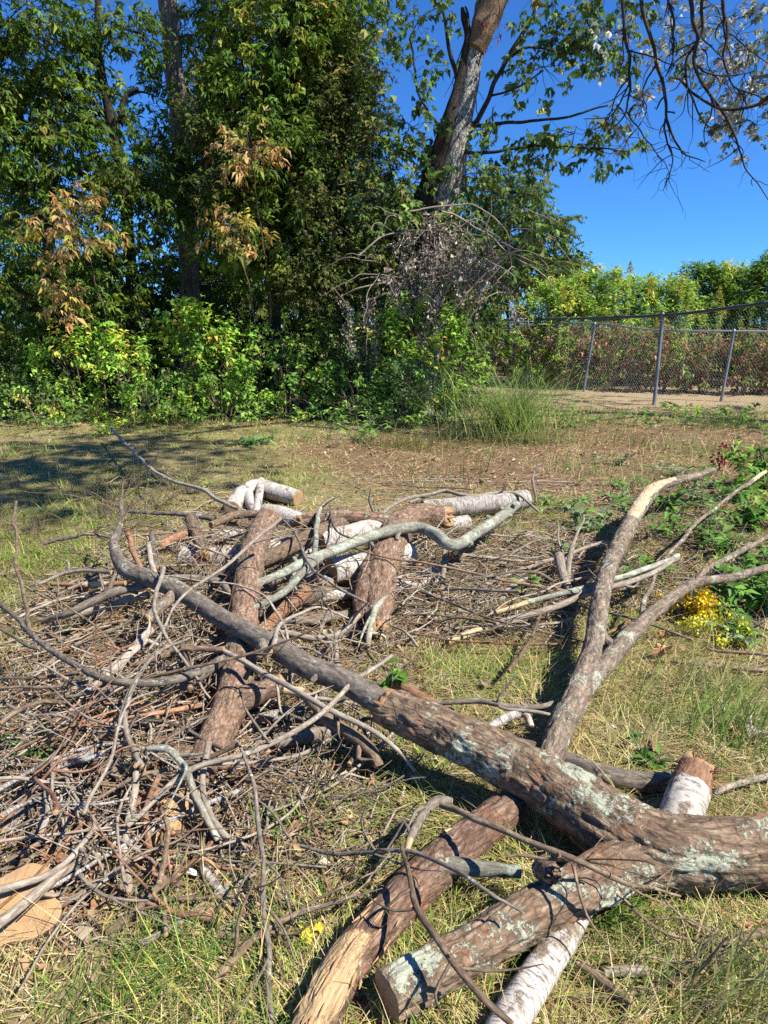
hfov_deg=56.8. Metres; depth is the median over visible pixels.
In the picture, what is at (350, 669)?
branch
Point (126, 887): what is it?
branch
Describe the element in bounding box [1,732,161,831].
branch
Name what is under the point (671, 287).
shrub
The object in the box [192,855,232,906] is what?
log
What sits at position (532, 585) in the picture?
branch
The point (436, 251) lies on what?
dead vine
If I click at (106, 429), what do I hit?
weed
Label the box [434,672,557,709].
branch
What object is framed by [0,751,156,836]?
branch
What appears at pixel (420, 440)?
grass tuft
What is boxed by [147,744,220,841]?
branch
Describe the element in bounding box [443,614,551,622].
branch
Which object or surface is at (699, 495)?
weed
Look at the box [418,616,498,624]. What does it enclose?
branch
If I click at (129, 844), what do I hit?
branch
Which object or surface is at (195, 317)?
bush
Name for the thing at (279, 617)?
branch
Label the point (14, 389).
bush
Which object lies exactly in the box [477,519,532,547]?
weed
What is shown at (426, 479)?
branch
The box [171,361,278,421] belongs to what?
bush
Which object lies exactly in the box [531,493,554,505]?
weed
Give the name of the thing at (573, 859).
branch
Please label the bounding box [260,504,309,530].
birch log
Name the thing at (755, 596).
weed
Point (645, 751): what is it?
weed
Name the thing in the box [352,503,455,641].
log
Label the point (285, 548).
log
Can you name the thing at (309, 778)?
branch
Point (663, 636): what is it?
fallen leaf
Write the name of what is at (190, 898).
branch
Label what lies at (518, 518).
branch
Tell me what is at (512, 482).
branch
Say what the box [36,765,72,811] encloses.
branch
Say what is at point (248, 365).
bush
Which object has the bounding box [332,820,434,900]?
branch
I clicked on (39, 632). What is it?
branch
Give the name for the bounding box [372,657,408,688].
weed
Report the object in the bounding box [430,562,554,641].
branch
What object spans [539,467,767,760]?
forked limb
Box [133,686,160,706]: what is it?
weed
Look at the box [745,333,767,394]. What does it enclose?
shrub
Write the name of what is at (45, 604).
branch
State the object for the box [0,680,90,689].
branch
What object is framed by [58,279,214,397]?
thicket shrub
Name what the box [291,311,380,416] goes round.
bush
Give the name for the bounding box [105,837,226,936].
branch
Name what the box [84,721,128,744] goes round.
log
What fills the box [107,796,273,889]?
branch
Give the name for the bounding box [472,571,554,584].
branch
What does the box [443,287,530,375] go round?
thicket shrub
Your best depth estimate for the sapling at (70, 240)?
11.03 m
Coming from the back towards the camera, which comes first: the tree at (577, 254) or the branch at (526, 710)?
the tree at (577, 254)
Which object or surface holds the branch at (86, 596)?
on the twig litter at (200, 567)
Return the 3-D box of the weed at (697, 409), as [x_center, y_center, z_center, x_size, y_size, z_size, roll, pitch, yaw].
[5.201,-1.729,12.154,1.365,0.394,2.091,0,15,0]
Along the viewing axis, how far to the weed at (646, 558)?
4.65 m
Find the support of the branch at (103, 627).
on the twig litter at (200, 567)
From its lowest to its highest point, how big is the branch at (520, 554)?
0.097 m
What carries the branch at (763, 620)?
on the twig litter at (200, 567)
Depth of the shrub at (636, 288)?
19.27 m
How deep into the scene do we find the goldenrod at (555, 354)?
18.00 m
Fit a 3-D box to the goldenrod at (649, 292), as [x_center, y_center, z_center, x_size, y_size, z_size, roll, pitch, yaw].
[6.461,-4.346,17.562,0.289,2.672,0.257,-6,16,-21]
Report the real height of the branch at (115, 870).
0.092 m
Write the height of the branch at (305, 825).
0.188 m
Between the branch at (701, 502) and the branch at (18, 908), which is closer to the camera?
the branch at (18, 908)
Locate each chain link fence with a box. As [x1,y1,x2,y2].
[482,301,767,418]
[490,321,767,401]
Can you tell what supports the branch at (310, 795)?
on the twig litter at (200, 567)
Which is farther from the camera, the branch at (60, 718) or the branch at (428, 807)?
the branch at (60, 718)
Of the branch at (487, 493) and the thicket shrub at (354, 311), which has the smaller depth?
the branch at (487, 493)
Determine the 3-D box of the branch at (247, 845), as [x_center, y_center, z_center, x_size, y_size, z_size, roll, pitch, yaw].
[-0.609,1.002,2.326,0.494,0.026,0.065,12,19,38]
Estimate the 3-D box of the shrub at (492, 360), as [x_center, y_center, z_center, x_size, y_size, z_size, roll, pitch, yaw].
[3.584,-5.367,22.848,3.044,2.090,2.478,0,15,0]
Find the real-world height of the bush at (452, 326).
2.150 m
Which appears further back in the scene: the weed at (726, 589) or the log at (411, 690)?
the weed at (726, 589)
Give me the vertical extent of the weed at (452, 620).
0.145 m
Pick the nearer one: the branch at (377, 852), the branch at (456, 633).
the branch at (377, 852)
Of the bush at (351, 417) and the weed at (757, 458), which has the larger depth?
the bush at (351, 417)
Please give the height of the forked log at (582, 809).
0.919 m
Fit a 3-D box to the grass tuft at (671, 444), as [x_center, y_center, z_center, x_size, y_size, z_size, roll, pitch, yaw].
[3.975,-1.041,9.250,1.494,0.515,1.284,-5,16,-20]
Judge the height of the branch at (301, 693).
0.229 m
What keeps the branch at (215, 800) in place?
on the twig litter at (200, 567)
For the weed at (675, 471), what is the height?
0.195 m
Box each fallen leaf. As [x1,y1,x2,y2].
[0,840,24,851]
[20,1014,30,1021]
[90,899,101,913]
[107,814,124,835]
[185,867,198,875]
[299,925,318,944]
[311,920,324,933]
[476,675,490,686]
[645,739,660,755]
[651,643,672,659]
[655,630,669,639]
[724,717,747,735]
[746,715,766,735]
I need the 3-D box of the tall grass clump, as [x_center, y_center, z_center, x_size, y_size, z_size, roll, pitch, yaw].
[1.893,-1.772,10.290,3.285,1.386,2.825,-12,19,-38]
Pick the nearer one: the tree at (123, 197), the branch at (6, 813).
the branch at (6, 813)
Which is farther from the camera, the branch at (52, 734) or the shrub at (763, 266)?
the shrub at (763, 266)
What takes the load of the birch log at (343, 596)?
on the twig litter at (200, 567)
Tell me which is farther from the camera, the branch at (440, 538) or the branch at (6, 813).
the branch at (440, 538)
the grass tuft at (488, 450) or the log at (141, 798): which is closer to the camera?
the log at (141, 798)
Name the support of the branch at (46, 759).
on the twig litter at (200, 567)
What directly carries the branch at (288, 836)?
on the twig litter at (200, 567)
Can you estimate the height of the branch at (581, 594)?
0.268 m
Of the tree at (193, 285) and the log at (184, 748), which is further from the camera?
the tree at (193, 285)
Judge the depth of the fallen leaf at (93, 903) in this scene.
1.99 m
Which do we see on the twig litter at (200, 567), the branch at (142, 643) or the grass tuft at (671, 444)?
the branch at (142, 643)
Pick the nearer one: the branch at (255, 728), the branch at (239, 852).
the branch at (239, 852)
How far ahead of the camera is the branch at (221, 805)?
2.08 m
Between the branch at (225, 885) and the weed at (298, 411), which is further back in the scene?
the weed at (298, 411)
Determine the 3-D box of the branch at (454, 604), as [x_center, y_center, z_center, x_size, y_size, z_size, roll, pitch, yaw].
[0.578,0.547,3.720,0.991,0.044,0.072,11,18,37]
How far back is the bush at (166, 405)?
11.67 m
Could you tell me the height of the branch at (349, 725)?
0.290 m
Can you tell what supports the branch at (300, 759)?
on the twig litter at (200, 567)
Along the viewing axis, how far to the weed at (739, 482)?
6.59 m
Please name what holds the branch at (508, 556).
on the twig litter at (200, 567)
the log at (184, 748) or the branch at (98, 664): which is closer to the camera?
the log at (184, 748)
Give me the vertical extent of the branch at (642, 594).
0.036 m
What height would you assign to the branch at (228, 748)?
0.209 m
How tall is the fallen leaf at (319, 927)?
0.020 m
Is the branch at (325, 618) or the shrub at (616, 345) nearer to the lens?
the branch at (325, 618)
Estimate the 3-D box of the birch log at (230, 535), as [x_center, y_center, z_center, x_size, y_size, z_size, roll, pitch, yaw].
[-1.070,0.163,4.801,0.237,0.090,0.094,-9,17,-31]
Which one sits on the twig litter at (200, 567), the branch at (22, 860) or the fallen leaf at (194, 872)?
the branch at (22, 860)
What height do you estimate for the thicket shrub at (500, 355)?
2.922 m
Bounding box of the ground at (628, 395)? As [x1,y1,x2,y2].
[0,327,767,1023]
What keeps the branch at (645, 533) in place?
on the ground at (628, 395)
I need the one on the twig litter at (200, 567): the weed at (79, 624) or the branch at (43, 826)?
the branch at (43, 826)
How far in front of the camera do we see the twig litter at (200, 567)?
3.38 m
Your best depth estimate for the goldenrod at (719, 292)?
17.21 m
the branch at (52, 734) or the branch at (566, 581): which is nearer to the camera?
the branch at (52, 734)
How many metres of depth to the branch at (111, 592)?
3.65 m
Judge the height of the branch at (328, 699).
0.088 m
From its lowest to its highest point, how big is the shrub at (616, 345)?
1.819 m
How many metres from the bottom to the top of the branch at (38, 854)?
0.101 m
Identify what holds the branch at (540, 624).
on the twig litter at (200, 567)
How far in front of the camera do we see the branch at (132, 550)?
4.19 m
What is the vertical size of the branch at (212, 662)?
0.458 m
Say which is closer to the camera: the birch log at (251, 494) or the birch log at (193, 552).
the birch log at (193, 552)
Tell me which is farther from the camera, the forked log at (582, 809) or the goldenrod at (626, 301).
the goldenrod at (626, 301)
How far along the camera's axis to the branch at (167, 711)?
2.66 m
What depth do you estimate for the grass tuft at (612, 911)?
1.94 m
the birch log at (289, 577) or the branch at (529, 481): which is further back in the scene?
the branch at (529, 481)
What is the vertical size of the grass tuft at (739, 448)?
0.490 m
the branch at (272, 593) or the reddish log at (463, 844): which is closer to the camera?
the reddish log at (463, 844)
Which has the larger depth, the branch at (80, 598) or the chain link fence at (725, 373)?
the chain link fence at (725, 373)
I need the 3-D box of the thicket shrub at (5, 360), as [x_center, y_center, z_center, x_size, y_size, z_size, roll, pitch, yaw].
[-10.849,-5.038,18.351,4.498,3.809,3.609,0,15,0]
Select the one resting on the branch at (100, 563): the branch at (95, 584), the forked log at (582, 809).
the branch at (95, 584)
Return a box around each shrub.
[0,251,157,388]
[0,261,36,385]
[0,278,101,395]
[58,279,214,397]
[144,263,266,391]
[205,262,311,388]
[224,275,362,393]
[288,275,389,389]
[351,273,460,389]
[438,288,512,395]
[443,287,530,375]
[460,317,535,375]
[490,274,612,387]
[492,320,564,380]
[536,324,613,387]
[537,261,652,385]
[573,319,654,390]
[586,271,685,383]
[620,270,726,385]
[623,320,697,391]
[641,258,751,382]
[660,326,745,393]
[686,258,767,384]
[701,325,767,393]
[706,249,767,384]
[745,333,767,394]
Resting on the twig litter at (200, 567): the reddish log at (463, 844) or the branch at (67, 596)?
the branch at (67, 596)
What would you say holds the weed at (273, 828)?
on the ground at (628, 395)
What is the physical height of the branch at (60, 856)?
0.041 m
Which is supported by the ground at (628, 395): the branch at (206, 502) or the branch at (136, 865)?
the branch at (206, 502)
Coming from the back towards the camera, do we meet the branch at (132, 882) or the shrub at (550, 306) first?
the shrub at (550, 306)
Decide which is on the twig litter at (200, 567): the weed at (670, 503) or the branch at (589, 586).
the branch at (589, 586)
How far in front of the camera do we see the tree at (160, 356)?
16.30 m
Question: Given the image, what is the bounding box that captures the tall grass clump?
[382,344,639,447]
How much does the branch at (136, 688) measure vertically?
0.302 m
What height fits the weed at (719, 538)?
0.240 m
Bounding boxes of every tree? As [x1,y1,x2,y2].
[0,0,127,356]
[0,0,195,409]
[0,102,176,396]
[91,0,301,401]
[123,136,364,395]
[168,4,405,411]
[175,0,397,406]
[282,174,516,395]
[335,0,662,414]
[467,170,608,357]
[576,0,767,217]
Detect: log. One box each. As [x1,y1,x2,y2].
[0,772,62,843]
[18,439,767,1023]
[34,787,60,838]
[68,752,129,782]
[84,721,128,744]
[121,776,173,829]
[146,744,237,771]
[152,507,295,844]
[178,535,293,566]
[184,514,209,561]
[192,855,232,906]
[193,930,248,940]
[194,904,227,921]
[207,528,243,544]
[223,477,302,510]
[240,706,304,729]
[245,976,312,990]
[259,586,328,618]
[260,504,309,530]
[260,585,312,629]
[264,517,349,567]
[266,568,335,588]
[273,726,334,749]
[279,543,320,561]
[284,610,350,626]
[290,510,394,528]
[291,791,532,1023]
[311,587,353,603]
[318,519,381,549]
[324,542,416,583]
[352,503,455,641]
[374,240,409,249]
[390,679,454,710]
[395,568,440,594]
[417,515,471,535]
[420,490,531,515]
[485,916,592,1023]
[516,736,673,793]
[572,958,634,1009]
[600,964,649,976]
[660,746,724,814]
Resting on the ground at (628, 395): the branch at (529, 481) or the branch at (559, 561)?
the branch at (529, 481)
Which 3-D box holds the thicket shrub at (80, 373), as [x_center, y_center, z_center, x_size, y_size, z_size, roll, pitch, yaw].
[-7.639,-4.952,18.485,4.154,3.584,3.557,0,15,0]
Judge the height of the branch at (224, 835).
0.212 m
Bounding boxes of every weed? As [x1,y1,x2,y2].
[0,400,57,422]
[0,723,73,768]
[15,404,89,429]
[60,614,101,633]
[82,417,127,435]
[110,752,154,790]
[113,402,188,424]
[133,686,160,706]
[179,409,223,423]
[218,394,296,419]
[224,434,275,448]
[245,799,286,843]
[262,400,357,425]
[309,402,363,429]
[314,415,427,442]
[337,403,427,432]
[356,406,484,427]
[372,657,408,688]
[421,609,485,633]
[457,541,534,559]
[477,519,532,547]
[511,574,541,597]
[529,494,596,514]
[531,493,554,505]
[536,534,608,559]
[546,401,623,429]
[559,501,620,534]
[579,476,646,488]
[583,453,633,464]
[596,480,662,513]
[618,401,713,427]
[619,553,678,584]
[621,727,673,771]
[630,475,736,512]
[641,460,699,475]
[642,509,730,538]
[654,401,751,422]
[671,480,739,508]
[677,462,767,501]
[683,515,756,557]
[703,585,745,612]
[704,490,767,533]
[707,403,760,423]
[709,441,733,476]
[711,563,767,622]
[712,554,767,596]
[717,539,767,568]
[719,446,767,489]
[723,613,756,646]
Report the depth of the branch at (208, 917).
1.95 m
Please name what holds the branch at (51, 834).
on the twig litter at (200, 567)
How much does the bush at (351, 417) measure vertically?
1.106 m
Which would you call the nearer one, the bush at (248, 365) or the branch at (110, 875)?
the branch at (110, 875)
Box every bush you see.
[0,336,81,418]
[0,362,25,413]
[0,363,99,425]
[12,316,159,425]
[79,328,180,423]
[117,367,212,427]
[140,294,257,418]
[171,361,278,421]
[178,320,288,417]
[236,328,337,419]
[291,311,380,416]
[309,358,404,425]
[315,307,410,418]
[348,349,470,428]
[355,295,471,420]
[392,296,490,423]
[441,309,493,411]
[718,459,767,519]
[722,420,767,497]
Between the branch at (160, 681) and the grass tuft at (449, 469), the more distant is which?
the grass tuft at (449, 469)
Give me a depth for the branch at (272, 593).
3.87 m
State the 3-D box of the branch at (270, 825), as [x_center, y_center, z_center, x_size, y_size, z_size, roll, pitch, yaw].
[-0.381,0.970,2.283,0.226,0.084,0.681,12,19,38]
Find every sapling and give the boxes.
[12,171,128,411]
[33,277,110,415]
[193,201,279,414]
[209,105,291,414]
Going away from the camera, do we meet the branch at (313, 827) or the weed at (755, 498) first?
the branch at (313, 827)
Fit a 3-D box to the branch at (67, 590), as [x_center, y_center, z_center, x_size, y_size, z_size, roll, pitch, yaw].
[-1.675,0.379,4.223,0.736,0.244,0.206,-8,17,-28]
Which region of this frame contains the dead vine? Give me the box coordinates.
[308,180,574,382]
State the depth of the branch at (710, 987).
1.77 m
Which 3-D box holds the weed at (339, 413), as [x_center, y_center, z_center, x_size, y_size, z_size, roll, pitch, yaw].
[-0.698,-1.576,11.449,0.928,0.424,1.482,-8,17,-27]
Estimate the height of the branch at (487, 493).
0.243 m
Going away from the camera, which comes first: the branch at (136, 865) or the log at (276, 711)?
the branch at (136, 865)
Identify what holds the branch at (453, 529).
on the ground at (628, 395)
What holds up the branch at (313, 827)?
on the twig litter at (200, 567)
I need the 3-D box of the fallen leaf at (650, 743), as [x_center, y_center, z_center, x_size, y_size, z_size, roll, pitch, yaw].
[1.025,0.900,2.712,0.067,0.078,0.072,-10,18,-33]
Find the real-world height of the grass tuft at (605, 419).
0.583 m
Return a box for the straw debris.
[0,399,767,1023]
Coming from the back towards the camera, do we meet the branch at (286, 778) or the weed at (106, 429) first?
the weed at (106, 429)
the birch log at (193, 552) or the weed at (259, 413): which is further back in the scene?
the weed at (259, 413)
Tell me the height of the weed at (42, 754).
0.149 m
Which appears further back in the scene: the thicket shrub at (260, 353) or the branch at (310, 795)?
the thicket shrub at (260, 353)
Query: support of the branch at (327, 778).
on the twig litter at (200, 567)
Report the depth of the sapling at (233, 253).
11.10 m
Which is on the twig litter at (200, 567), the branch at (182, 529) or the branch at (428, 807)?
the branch at (182, 529)
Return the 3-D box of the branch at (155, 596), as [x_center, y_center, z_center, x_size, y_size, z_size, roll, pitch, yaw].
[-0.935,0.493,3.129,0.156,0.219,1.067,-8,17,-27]
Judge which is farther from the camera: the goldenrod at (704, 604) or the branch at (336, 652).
the goldenrod at (704, 604)
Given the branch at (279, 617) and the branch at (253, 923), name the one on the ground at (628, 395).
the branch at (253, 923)
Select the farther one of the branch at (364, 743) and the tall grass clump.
the tall grass clump
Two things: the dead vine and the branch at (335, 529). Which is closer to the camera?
the branch at (335, 529)
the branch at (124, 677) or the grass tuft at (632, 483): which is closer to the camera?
the branch at (124, 677)
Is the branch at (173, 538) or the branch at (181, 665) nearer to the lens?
the branch at (181, 665)
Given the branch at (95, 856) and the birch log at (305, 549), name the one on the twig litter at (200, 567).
the birch log at (305, 549)
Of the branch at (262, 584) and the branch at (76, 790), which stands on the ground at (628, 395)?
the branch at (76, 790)
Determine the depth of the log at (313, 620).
3.83 m
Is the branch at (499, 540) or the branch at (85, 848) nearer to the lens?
the branch at (85, 848)
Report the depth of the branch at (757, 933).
1.74 m
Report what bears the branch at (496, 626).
on the ground at (628, 395)
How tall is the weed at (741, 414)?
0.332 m
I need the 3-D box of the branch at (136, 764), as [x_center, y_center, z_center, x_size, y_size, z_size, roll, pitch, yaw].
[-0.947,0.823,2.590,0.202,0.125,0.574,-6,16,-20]
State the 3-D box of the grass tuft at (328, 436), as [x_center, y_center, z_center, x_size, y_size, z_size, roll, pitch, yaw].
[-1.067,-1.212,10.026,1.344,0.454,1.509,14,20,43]
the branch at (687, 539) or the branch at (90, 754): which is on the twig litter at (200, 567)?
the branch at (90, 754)
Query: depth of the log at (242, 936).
1.90 m
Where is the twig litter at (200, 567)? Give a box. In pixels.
[0,465,767,1023]
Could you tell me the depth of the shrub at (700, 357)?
16.89 m
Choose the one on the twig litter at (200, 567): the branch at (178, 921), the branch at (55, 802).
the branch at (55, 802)
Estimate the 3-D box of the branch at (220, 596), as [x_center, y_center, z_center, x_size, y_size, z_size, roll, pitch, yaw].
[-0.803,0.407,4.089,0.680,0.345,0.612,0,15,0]
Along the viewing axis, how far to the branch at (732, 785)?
2.47 m
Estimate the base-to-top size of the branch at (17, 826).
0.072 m
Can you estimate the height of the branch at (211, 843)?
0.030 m
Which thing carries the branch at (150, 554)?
on the twig litter at (200, 567)
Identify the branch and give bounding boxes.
[0,501,31,631]
[0,557,111,602]
[0,573,94,656]
[0,600,134,648]
[0,603,202,686]
[0,605,191,708]
[0,610,225,771]
[0,618,123,743]
[0,619,186,780]
[0,621,132,662]
[0,626,113,707]
[0,627,40,650]
[0,669,103,774]
[0,671,80,679]
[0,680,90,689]
[0,693,75,725]
[0,707,107,736]
[0,712,147,790]
[0,718,178,863]
[0,728,245,915]
[0,742,226,798]
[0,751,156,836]
[0,774,109,908]
[0,775,127,805]
[0,791,95,893]
[0,795,163,834]
[0,797,42,819]
[0,797,176,881]
[0,799,162,842]
[0,802,162,865]
[0,814,116,928]
[0,817,76,871]
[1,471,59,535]
[1,636,149,774]
[1,677,114,823]
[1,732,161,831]
[2,778,213,875]
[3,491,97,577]
[4,645,147,698]
[4,791,91,862]
[5,598,136,705]
[6,583,164,615]
[6,704,153,734]
[9,734,240,845]
[9,755,169,884]
[11,589,191,621]
[12,555,107,602]
[17,547,164,604]
[18,567,184,714]
[18,621,189,729]
[18,721,185,785]
[18,785,200,991]
[19,813,152,864]
[20,628,155,648]
[21,674,144,840]
[21,746,112,777]
[21,772,127,915]
[24,662,111,720]
[26,665,162,718]
[27,604,193,735]
[29,848,103,870]
[30,709,164,773]
[32,742,59,815]
[35,559,113,611]
[35,659,218,689]
[36,662,202,705]
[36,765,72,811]
[38,546,136,605]
[38,770,69,833]
[39,772,221,864]
[40,689,204,744]
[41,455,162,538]
[41,526,114,544]
[42,718,224,749]
[43,572,231,623]
[45,575,160,606]
[45,637,190,769]
[45,784,157,829]
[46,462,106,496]
[47,762,64,867]
[49,626,321,725]
[50,581,126,587]
[52,691,217,773]
[53,684,210,724]
[54,572,113,627]
[54,591,150,624]
[55,782,140,884]
[60,871,109,906]
[61,771,138,904]
[62,620,311,731]
[63,700,209,840]
[64,801,150,845]
[65,667,158,674]
[65,846,171,926]
[66,614,174,710]
[67,487,142,501]
[67,564,235,590]
[69,624,111,637]
[71,567,337,656]
[71,698,174,778]
[72,641,186,814]
[72,835,194,942]
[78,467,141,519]
[79,638,150,680]
[86,696,212,745]
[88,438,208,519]
[88,808,219,924]
[90,775,308,875]
[95,545,178,564]
[99,517,187,559]
[100,741,270,774]
[101,507,184,529]
[101,710,152,768]
[102,516,176,525]
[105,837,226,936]
[107,589,204,814]
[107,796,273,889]
[108,517,302,685]
[109,426,245,509]
[113,801,232,872]
[116,747,146,894]
[117,667,221,740]
[124,510,249,529]
[125,528,142,565]
[126,654,392,827]
[128,635,224,667]
[131,567,268,643]
[133,687,217,741]
[134,775,160,892]
[134,889,240,959]
[135,597,316,659]
[135,842,215,851]
[138,873,256,945]
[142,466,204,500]
[144,530,158,569]
[144,576,233,605]
[145,905,171,924]
[146,542,156,571]
[147,741,237,874]
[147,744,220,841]
[151,566,210,698]
[152,837,213,883]
[154,689,203,816]
[155,757,325,860]
[156,529,190,551]
[157,857,240,894]
[158,780,294,948]
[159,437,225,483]
[160,807,362,908]
[160,829,231,936]
[161,654,225,698]
[162,575,235,706]
[163,507,205,531]
[166,575,291,683]
[170,827,365,868]
[174,838,255,885]
[176,543,302,628]
[178,507,245,545]
[179,642,193,690]
[186,493,226,511]
[193,813,251,848]
[194,844,404,1008]
[201,506,232,513]
[203,507,248,512]
[206,768,294,921]
[208,506,260,528]
[208,721,366,766]
[217,774,274,791]
[223,649,415,771]
[223,830,381,940]
[229,705,358,813]
[229,907,338,1003]
[231,741,293,1023]
[236,593,360,665]
[236,720,285,736]
[239,617,371,752]
[240,733,349,803]
[246,710,307,834]
[247,774,318,893]
[254,555,325,608]
[254,676,390,738]
[255,645,366,660]
[256,657,316,688]
[257,501,519,585]
[259,749,444,806]
[261,587,305,611]
[263,769,370,826]
[264,676,393,815]
[271,606,349,680]
[271,760,391,911]
[272,598,372,648]
[273,745,352,808]
[275,656,363,728]
[281,672,391,761]
[282,519,368,604]
[282,762,360,794]
[283,686,382,767]
[284,740,341,839]
[294,806,399,880]
[294,834,349,903]
[298,575,379,658]
[299,790,523,913]
[300,621,339,665]
[300,791,332,866]
[309,497,337,553]
[315,608,330,702]
[315,663,370,751]
[318,626,372,644]
[325,457,394,485]
[326,584,404,593]
[328,505,350,538]
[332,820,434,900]
[340,573,489,625]
[342,696,367,765]
[346,549,539,568]
[354,548,564,590]
[356,488,430,489]
[356,596,387,652]
[361,844,542,1023]
[365,460,463,481]
[368,488,448,512]
[369,596,567,648]
[382,484,471,489]
[389,616,418,647]
[390,593,581,647]
[395,594,435,621]
[397,571,517,628]
[397,595,466,613]
[399,522,508,572]
[401,795,452,862]
[402,600,631,645]
[408,588,520,592]
[409,482,539,512]
[417,509,479,562]
[417,522,461,552]
[418,538,551,556]
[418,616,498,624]
[420,590,583,641]
[426,608,561,639]
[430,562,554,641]
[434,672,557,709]
[435,478,461,484]
[436,549,604,558]
[439,549,446,595]
[439,802,692,957]
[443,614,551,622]
[447,556,679,644]
[451,572,552,613]
[451,573,566,638]
[458,536,593,572]
[465,480,577,482]
[467,558,528,601]
[472,500,561,522]
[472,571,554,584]
[473,518,523,555]
[473,587,693,640]
[476,476,549,482]
[476,555,545,562]
[479,562,580,570]
[487,570,596,615]
[488,711,533,728]
[492,536,608,579]
[495,553,679,613]
[498,705,551,716]
[501,558,577,584]
[504,583,576,619]
[504,927,767,1023]
[506,496,539,522]
[506,567,552,672]
[507,832,677,898]
[509,558,642,611]
[515,500,623,522]
[522,463,549,502]
[547,521,576,584]
[547,545,587,582]
[554,552,574,596]
[566,512,584,579]
[569,526,696,538]
[573,589,651,618]
[603,505,693,515]
[612,588,767,630]
[616,892,767,963]
[618,527,767,575]
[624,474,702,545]
[639,517,712,525]
[639,523,713,543]
[646,653,767,672]
[647,508,703,538]
[658,892,739,964]
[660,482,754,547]
[660,532,755,557]
[663,925,766,1022]
[675,601,715,640]
[684,475,718,515]
[706,647,767,656]
[713,773,767,797]
[715,617,767,633]
[736,918,767,927]
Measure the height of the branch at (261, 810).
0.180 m
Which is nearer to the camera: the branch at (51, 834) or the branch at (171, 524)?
the branch at (51, 834)
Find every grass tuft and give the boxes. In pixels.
[20,917,232,1023]
[100,879,282,1012]
[262,421,366,446]
[325,426,432,452]
[345,412,505,454]
[386,446,510,484]
[416,427,544,463]
[488,438,669,479]
[501,416,609,446]
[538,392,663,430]
[557,862,767,1023]
[565,619,767,719]
[569,424,671,450]
[587,447,767,496]
[589,891,673,938]
[617,640,767,771]
[627,421,761,457]
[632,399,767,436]
[687,425,767,459]
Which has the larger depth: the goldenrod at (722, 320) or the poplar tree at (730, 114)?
the goldenrod at (722, 320)
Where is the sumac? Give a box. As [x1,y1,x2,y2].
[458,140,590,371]
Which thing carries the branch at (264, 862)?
on the ground at (628, 395)
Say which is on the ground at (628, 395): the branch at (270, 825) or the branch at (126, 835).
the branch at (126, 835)
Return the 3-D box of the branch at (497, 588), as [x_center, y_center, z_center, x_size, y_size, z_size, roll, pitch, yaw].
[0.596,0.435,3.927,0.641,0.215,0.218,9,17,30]
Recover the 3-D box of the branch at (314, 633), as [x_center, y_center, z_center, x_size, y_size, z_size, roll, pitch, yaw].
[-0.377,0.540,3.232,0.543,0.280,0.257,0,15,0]
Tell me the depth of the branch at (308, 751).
2.57 m
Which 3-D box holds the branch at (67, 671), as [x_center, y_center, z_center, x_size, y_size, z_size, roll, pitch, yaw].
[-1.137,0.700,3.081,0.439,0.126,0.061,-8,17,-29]
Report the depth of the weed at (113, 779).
2.52 m
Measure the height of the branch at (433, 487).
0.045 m
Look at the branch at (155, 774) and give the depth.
2.43 m
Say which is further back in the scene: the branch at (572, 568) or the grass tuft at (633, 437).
the grass tuft at (633, 437)
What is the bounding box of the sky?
[0,0,767,326]
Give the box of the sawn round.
[0,863,62,953]
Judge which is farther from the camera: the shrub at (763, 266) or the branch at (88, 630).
the shrub at (763, 266)
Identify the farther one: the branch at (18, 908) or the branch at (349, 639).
the branch at (349, 639)
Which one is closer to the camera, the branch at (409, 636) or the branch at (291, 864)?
the branch at (291, 864)
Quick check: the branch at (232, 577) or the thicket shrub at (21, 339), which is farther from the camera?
the thicket shrub at (21, 339)
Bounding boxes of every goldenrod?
[552,331,559,388]
[556,286,566,389]
[559,319,570,391]
[616,270,623,323]
[621,260,633,387]
[621,281,629,384]
[638,280,654,386]
[652,318,658,352]
[655,584,755,625]
[675,283,684,389]
[675,603,767,649]
[684,284,691,342]
[707,299,726,390]
[711,285,722,390]
[711,310,726,361]
[722,310,734,380]
[745,284,754,346]
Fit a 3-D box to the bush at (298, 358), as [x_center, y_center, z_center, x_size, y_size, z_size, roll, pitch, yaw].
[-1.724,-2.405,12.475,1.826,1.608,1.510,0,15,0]
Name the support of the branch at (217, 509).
on the ground at (628, 395)
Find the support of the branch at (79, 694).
on the twig litter at (200, 567)
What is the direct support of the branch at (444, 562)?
on the twig litter at (200, 567)
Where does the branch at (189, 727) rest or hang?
on the ground at (628, 395)
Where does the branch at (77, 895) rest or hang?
on the twig litter at (200, 567)
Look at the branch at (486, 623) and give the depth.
3.66 m
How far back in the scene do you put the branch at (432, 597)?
4.07 m

